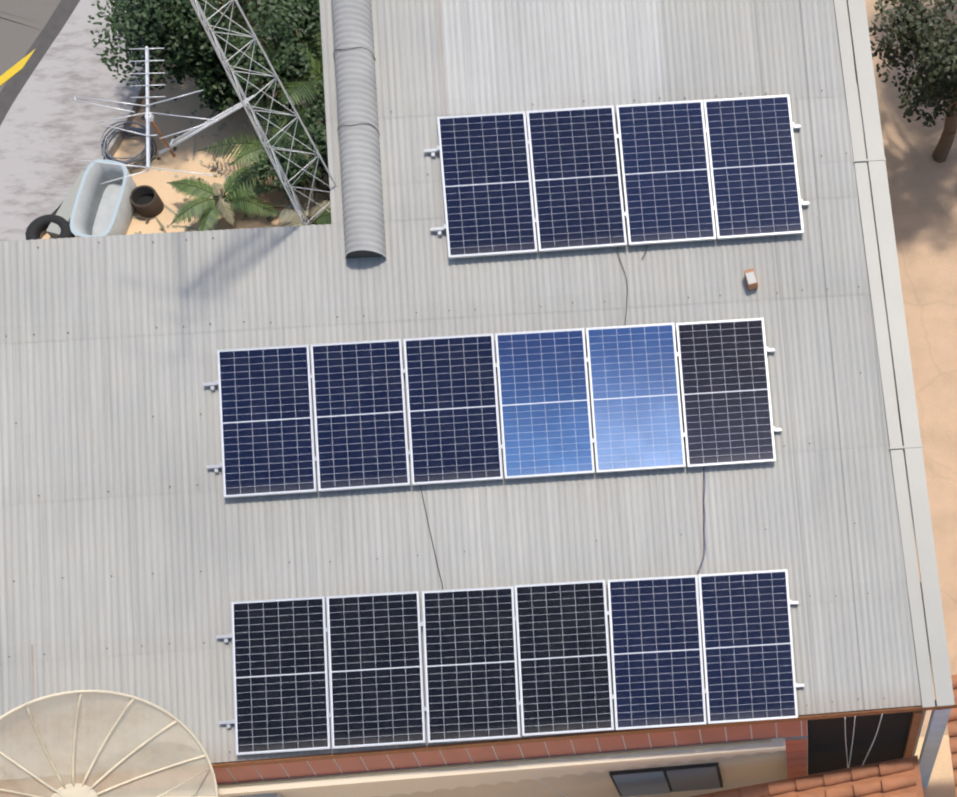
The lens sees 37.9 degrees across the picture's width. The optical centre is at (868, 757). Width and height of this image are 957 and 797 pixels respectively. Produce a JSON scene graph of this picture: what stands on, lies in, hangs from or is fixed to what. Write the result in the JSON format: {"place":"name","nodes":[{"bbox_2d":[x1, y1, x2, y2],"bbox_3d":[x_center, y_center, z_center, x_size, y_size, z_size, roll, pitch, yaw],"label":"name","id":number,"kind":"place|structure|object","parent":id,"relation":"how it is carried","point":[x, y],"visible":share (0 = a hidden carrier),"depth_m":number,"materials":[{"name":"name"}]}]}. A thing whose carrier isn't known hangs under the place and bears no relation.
{"place":"outdoors","nodes":[
{"label":"outdoors","id":0,"kind":"place"},
{"bbox_2d":[0,0,60,91],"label":"asphalt road","id":1,"kind":"structure","parent":0,"point":[23,23],"depth_m":21.83,"materials":[{"name":"grey asphalt"}]},
{"bbox_2d":[0,49,34,84],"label":"street painted markings","id":2,"kind":"object","parent":1,"relation":"on","point":[12,71],"depth_m":21.54,"materials":[{"name":"yellow paint"}]},
{"bbox_2d":[0,0,79,125],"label":"street kerb","id":3,"kind":"structure","parent":1,"relation":"on","point":[40,45],"depth_m":21.54,"materials":[{"name":"concrete"}]},
{"bbox_2d":[0,0,163,241],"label":"pavement","id":4,"kind":"structure","parent":0,"point":[51,129],"depth_m":21.14,"materials":[{"name":"concrete"}]},
{"bbox_2d":[0,693,214,796],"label":"satellite dish","id":5,"kind":"object","parent":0,"point":[139,723],"visible":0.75,"depth_m":13.81,"materials":[{"name":"beige metal"}]},
{"bbox_2d":[243,792,282,796],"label":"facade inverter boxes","id":6,"kind":"object","parent":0,"point":[276,794],"visible":0.86,"depth_m":15.85,"materials":[{"name":"grey metal"}]},
{"bbox_2d":[41,0,955,796],"bbox_3d":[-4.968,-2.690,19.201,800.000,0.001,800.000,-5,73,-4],"label":"ground","id":7,"kind":"structure","parent":0,"point":[941,782],"depth_m":21.15,"materials":[{"name":"beige sand"}]},
{"bbox_2d":[25,214,74,239],"bbox_3d":[-13.033,-8.319,20.500,0.740,0.200,0.740,-5,73,-4],"label":"old tyre","id":8,"kind":"object","parent":7,"relation":"on","point":[36,227],"visible":0.4,"depth_m":20.47,"materials":[{"name":"black rubber"}]},
{"bbox_2d":[46,170,84,238],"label":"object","id":9,"kind":"structure","parent":7,"relation":"on","point":[64,211],"depth_m":20.60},
{"bbox_2d":[70,159,136,236],"bbox_3d":[-12.177,-8.793,20.554,0.700,0.420,1.400,9,78,0],"label":"bathtub","id":10,"kind":"object","parent":7,"relation":"on","point":[104,209],"visible":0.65,"depth_m":20.55,"materials":[{"name":"ceramic"}]},
{"bbox_2d":[0,690,217,796],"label":"frame","id":11,"kind":"object","parent":7,"relation":"on","point":[73,789],"visible":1,"depth_m":13.81,"materials":[{"name":"beige metal"}]},
{"bbox_2d":[100,121,156,168],"bbox_3d":[-12.108,-9.981,21.060,0.823,0.320,0.822,-5,73,-4],"label":"wire coil","id":12,"kind":"object","parent":7,"relation":"on","point":[136,159],"visible":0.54,"depth_m":21.01,"materials":[{"name":"grey metal"}]},
{"bbox_2d":[129,185,163,217],"bbox_3d":[-11.625,-8.955,20.735,0.420,0.260,0.420,-5,73,-4],"label":"clay pot","id":13,"kind":"object","parent":7,"relation":"on","point":[146,201],"visible":0.94,"depth_m":20.71,"materials":[{"name":"brown ceramic"}]},
{"bbox_2d":[87,0,277,92],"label":"leafy bush","id":14,"kind":"object","parent":7,"relation":"on","point":[150,22],"visible":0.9,"depth_m":19.90,"materials":[{"name":"green plant"}]},
{"bbox_2d":[169,53,231,113],"bbox_3d":[-10.619,-10.915,20.919,0.900,1.195,1.347,-39,78,-13],"label":"shrub","id":15,"kind":"object","parent":7,"relation":"on","point":[209,103],"visible":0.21,"depth_m":20.61,"materials":[{"name":"green plant"}]},
{"bbox_2d":[166,164,279,230],"bbox_3d":[-10.371,-8.888,20.813,1.779,0.772,1.520,-29,76,-11],"label":"fern","id":16,"kind":"object","parent":7,"relation":"on","point":[215,210],"visible":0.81,"depth_m":20.52,"materials":[{"name":"green plant"}]},
{"bbox_2d":[186,11,271,110],"bbox_3d":[-10.313,-11.140,20.760,1.346,1.662,1.865,-32,77,-12],"label":"shrub","id":17,"kind":"object","parent":7,"relation":"on","point":[205,72],"visible":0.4,"depth_m":20.33,"materials":[{"name":"green plant"}]},
{"bbox_2d":[132,6,329,233],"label":"garden leaf litter","id":18,"kind":"object","parent":7,"relation":"on","point":[269,219],"visible":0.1,"depth_m":21.07,"materials":[{"name":"brown plant"}]},
{"bbox_2d":[205,79,258,118],"bbox_3d":[-10.230,-10.831,21.030,0.982,0.966,0.981,-5,73,-4],"label":"shrub","id":19,"kind":"object","parent":7,"relation":"on","point":[237,100],"visible":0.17,"depth_m":20.72,"materials":[{"name":"green plant"}]},
{"bbox_2d":[190,0,273,55],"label":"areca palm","id":20,"kind":"object","parent":7,"relation":"on","point":[235,13],"visible":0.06,"depth_m":21.39,"materials":[{"name":"green plant"}]},
{"bbox_2d":[149,0,335,225],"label":"lattice tower","id":21,"kind":"structure","parent":7,"relation":"on","point":[234,108],"depth_m":13.76,"materials":[{"name":"metal"}]},
{"bbox_2d":[74,46,217,183],"bbox_3d":[-7.397,-6.600,13.197,1.436,0.086,1.716,-5,73,-4],"label":"tv antenna","id":22,"kind":"object","parent":21,"relation":"attached to","point":[149,119],"visible":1,"depth_m":13.18,"materials":[{"name":"silver metal"}]},
{"bbox_2d":[163,0,321,118],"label":"tree","id":23,"kind":"object","parent":7,"relation":"on","point":[260,29],"visible":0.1,"depth_m":20.97,"materials":[{"name":"green plant"}]},
{"bbox_2d":[232,0,259,23],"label":"shrub","id":24,"kind":"object","parent":7,"relation":"on","point":[252,5],"visible":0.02,"depth_m":21.55,"materials":[{"name":"green plant"}]},
{"bbox_2d":[198,95,330,216],"bbox_3d":[-9.466,-9.456,20.921,2.939,1.300,2.085,25,73,5],"label":"fern","id":25,"kind":"object","parent":7,"relation":"on","point":[277,121],"visible":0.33,"depth_m":20.60,"materials":[{"name":"green plant"}]},
{"bbox_2d":[210,0,321,114],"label":"shrub","id":26,"kind":"object","parent":7,"relation":"on","point":[278,28],"visible":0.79,"depth_m":20.25,"materials":[{"name":"green plant"}]},
{"bbox_2d":[254,44,323,118],"bbox_3d":[-8.776,-10.710,20.876,2.708,1.312,2.584,-5,73,-4],"label":"fern","id":27,"kind":"object","parent":7,"relation":"on","point":[308,84],"visible":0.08,"depth_m":20.49,"materials":[{"name":"green plant"}]},
{"bbox_2d":[250,131,328,198],"bbox_3d":[-9.103,-9.320,20.453,1.214,1.263,1.165,8,72,0],"label":"shrub","id":28,"kind":"object","parent":7,"relation":"on","point":[293,170],"visible":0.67,"depth_m":20.14,"materials":[{"name":"green plant"}]},
{"bbox_2d":[273,0,319,38],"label":"shrub","id":29,"kind":"object","parent":7,"relation":"on","point":[299,10],"visible":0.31,"depth_m":20.67,"materials":[{"name":"green plant"}]},
{"bbox_2d":[275,199,331,225],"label":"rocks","id":30,"kind":"object","parent":7,"relation":"on","point":[288,212],"visible":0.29,"depth_m":20.41,"materials":[{"name":"beige stone"}]},
{"bbox_2d":[300,0,322,69],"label":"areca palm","id":31,"kind":"object","parent":7,"relation":"on","point":[318,46],"visible":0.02,"depth_m":20.85,"materials":[{"name":"green plant"}]},
{"bbox_2d":[298,90,327,164],"bbox_3d":[-8.309,-9.713,20.407,1.971,1.655,1.205,42,75,10],"label":"shrub","id":32,"kind":"object","parent":7,"relation":"on","point":[318,135],"visible":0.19,"depth_m":20.18,"materials":[{"name":"green plant"}]},
{"bbox_2d":[306,65,323,108],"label":"shrub","id":33,"kind":"object","parent":7,"relation":"on","point":[317,81],"visible":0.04,"depth_m":20.34,"materials":[{"name":"green plant"}]},
{"bbox_2d":[317,23,321,53],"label":"shrub","id":34,"kind":"object","parent":7,"relation":"on","point":[319,25],"depth_m":20.55,"materials":[{"name":"green plant"}]},
{"bbox_2d":[338,33,925,775],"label":"building walls","id":35,"kind":"structure","parent":7,"relation":"on","point":[900,429],"depth_m":15.86,"materials":[{"name":"paint"}]},
{"bbox_2d":[0,0,933,762],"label":"corrugated roof sheets","id":36,"kind":"object","parent":35,"relation":"on","point":[112,528],"visible":0.54,"depth_m":15.13,"materials":[{"name":"metal"}]},
{"bbox_2d":[331,0,385,258],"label":"ventilation duct","id":37,"kind":"object","parent":36,"relation":"on","point":[359,142],"visible":1,"depth_m":15.17,"materials":[{"name":"metal"}]},
{"bbox_2d":[6,90,884,751],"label":"roof fixing screws","id":38,"kind":"object","parent":36,"relation":"attached to","point":[336,316],"visible":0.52,"depth_m":15.04,"materials":[{"name":"grey metal"}]},
{"bbox_2d":[203,347,781,472],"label":"panel rails","id":39,"kind":"object","parent":36,"relation":"on","point":[213,385],"visible":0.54,"depth_m":14.92,"materials":[{"name":"metal"}]},
{"bbox_2d":[217,344,317,497],"bbox_3d":[-6.946,-3.888,14.867,1.038,0.035,1.755,-5,85,-4],"label":"solar panel","id":40,"kind":"object","parent":39,"relation":"on","point":[266,422],"visible":1,"depth_m":14.85,"materials":[{"name":"glass"}]},
{"bbox_2d":[310,339,410,491],"bbox_3d":[-5.897,-3.978,14.944,1.038,0.035,1.755,-5,85,-4],"label":"solar panel","id":41,"kind":"object","parent":39,"relation":"on","point":[360,419],"visible":1,"depth_m":14.93,"materials":[{"name":"glass"}]},
{"bbox_2d":[403,333,503,485],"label":"solar panel","id":42,"kind":"object","parent":39,"relation":"on","point":[453,410],"visible":1,"depth_m":15.01,"materials":[{"name":"glass"}]},
{"bbox_2d":[495,328,594,478],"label":"solar panel","id":43,"kind":"object","parent":39,"relation":"on","point":[545,409],"visible":1,"depth_m":15.08,"materials":[{"name":"glass"}]},
{"bbox_2d":[586,323,685,472],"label":"solar panel","id":44,"kind":"object","parent":39,"relation":"on","point":[635,398],"visible":1,"depth_m":15.16,"materials":[{"name":"glass"}]},
{"bbox_2d":[676,318,775,467],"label":"solar panel","id":45,"kind":"object","parent":39,"relation":"on","point":[726,398],"visible":1,"depth_m":15.24,"materials":[{"name":"glass"}]},
{"bbox_2d":[216,600,803,728],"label":"panel rails","id":46,"kind":"object","parent":36,"relation":"on","point":[226,638],"visible":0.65,"depth_m":14.65,"materials":[{"name":"metal"}]},
{"bbox_2d":[231,596,330,754],"bbox_3d":[-6.661,-0.932,14.597,1.038,0.037,1.755,-4,85,-4],"label":"solar panel","id":47,"kind":"object","parent":46,"relation":"on","point":[280,675],"visible":1,"depth_m":14.58,"materials":[{"name":"glass"}]},
{"bbox_2d":[326,591,425,748],"bbox_3d":[-5.611,-1.003,14.672,1.038,0.035,1.755,-4,85,-4],"label":"solar panel","id":48,"kind":"object","parent":46,"relation":"on","point":[376,676],"visible":1,"depth_m":14.66,"materials":[{"name":"glass"}]},
{"bbox_2d":[422,586,520,742],"bbox_3d":[-4.551,-1.070,14.748,1.038,0.035,1.755,-4,85,-4],"label":"solar panel","id":49,"kind":"object","parent":46,"relation":"on","point":[471,666],"visible":1,"depth_m":14.73,"materials":[{"name":"glass"}]},
{"bbox_2d":[514,580,613,735],"bbox_3d":[-3.504,-1.151,14.824,1.038,0.035,1.755,-4,85,-4],"label":"solar panel","id":50,"kind":"object","parent":46,"relation":"on","point":[565,682],"visible":1,"depth_m":14.81,"materials":[{"name":"glass"}]},
{"bbox_2d":[607,575,706,729],"bbox_3d":[-2.448,-1.220,14.899,1.038,0.035,1.755,-4,85,-4],"label":"solar panel","id":51,"kind":"object","parent":46,"relation":"on","point":[656,653],"visible":1,"depth_m":14.88,"materials":[{"name":"glass"}]},
{"bbox_2d":[698,569,797,723],"bbox_3d":[-1.400,-1.294,14.975,1.038,0.035,1.755,-4,85,-4],"label":"solar panel","id":52,"kind":"object","parent":46,"relation":"on","point":[748,647],"visible":1,"depth_m":14.96,"materials":[{"name":"glass"}]},
{"bbox_2d":[420,245,705,589],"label":"cables","id":53,"kind":"object","parent":36,"relation":"on","point":[703,471],"visible":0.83,"depth_m":15.14,"materials":[{"name":"black plastic"}]},
{"bbox_2d":[424,122,808,235],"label":"panel rails","id":54,"kind":"object","parent":36,"relation":"on","point":[432,152],"visible":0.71,"depth_m":15.34,"materials":[{"name":"metal"}]},
{"bbox_2d":[437,111,537,258],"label":"solar panel","id":55,"kind":"object","parent":54,"relation":"on","point":[487,185],"visible":1,"depth_m":15.29,"materials":[{"name":"glass"}]},
{"bbox_2d":[526,105,626,251],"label":"solar panel","id":56,"kind":"object","parent":54,"relation":"on","point":[576,179],"visible":1,"depth_m":15.37,"materials":[{"name":"glass"}]},
{"bbox_2d":[616,100,715,245],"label":"solar panel","id":57,"kind":"object","parent":54,"relation":"on","point":[666,173],"visible":1,"depth_m":15.45,"materials":[{"name":"glass"}]},
{"bbox_2d":[704,95,803,239],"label":"solar panel","id":58,"kind":"object","parent":54,"relation":"on","point":[754,172],"visible":1,"depth_m":15.53,"materials":[{"name":"glass"}]},
{"bbox_2d":[744,268,757,289],"bbox_3d":[-1.405,-5.726,15.413,0.150,0.143,0.209,-5,85,-4],"label":"hollow clay block","id":59,"kind":"object","parent":36,"relation":"on","point":[751,279],"depth_m":15.35,"materials":[{"name":"orange"}]},
{"bbox_2d":[834,0,954,707],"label":"roof edge flashing","id":60,"kind":"object","parent":36,"relation":"attached to","point":[928,569],"visible":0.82,"depth_m":15.49,"materials":[{"name":"grey metal"}]},
{"bbox_2d":[217,738,786,796],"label":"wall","id":61,"kind":"structure","parent":35,"relation":"attached to","point":[747,763],"depth_m":16.17,"materials":[{"name":"beige paint"}]},
{"bbox_2d":[609,762,722,796],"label":"louvre window","id":62,"kind":"structure","parent":61,"relation":"in","point":[648,781],"depth_m":16.83,"materials":[{"name":"grey glass"}]},
{"bbox_2d":[691,755,923,796],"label":"porch roof tiles","id":63,"kind":"object","parent":61,"relation":"attached to","point":[900,777],"visible":1,"depth_m":16.27,"materials":[{"name":"ceramic"}]},
{"bbox_2d":[213,720,807,784],"bbox_3d":[-7.870,0.666,16.244,14.240,3.354,0.135,-5,73,-4],"label":"red tile band","id":64,"kind":"object","parent":35,"relation":"attached to","point":[794,734],"visible":0.58,"depth_m":15.12,"materials":[{"name":"red tile"}]},
{"bbox_2d":[211,698,956,768],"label":"rusty eave beam","id":65,"kind":"structure","parent":35,"relation":"attached to","point":[917,714],"depth_m":14.90,"materials":[{"name":"brown metal"}]},
{"bbox_2d":[530,708,951,796],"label":"facade pipe and wires","id":66,"kind":"object","parent":35,"relation":"attached to","point":[937,725],"visible":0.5,"depth_m":16.36,"materials":[{"name":"grey metal"}]},
{"bbox_2d":[808,712,912,774],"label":"window","id":67,"kind":"structure","parent":35,"relation":"in","point":[827,745],"depth_m":16.14,"materials":[{"name":"black glass"}]},
{"bbox_2d":[865,0,956,736],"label":"sandy ground","id":68,"kind":"structure","parent":0,"point":[922,184],"depth_m":21.10,"materials":[{"name":"beige sand"}]},
{"bbox_2d":[869,0,956,162],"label":"corner tree","id":69,"kind":"object","parent":68,"relation":"on","point":[941,60],"visible":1,"depth_m":19.59,"materials":[{"name":"green plant"}]},
{"bbox_2d":[947,674,956,796],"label":"clay roof tiles","id":70,"kind":"object","parent":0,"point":[952,726],"visible":0.6,"depth_m":15.96,"materials":[{"name":"ceramic"}]}
]}

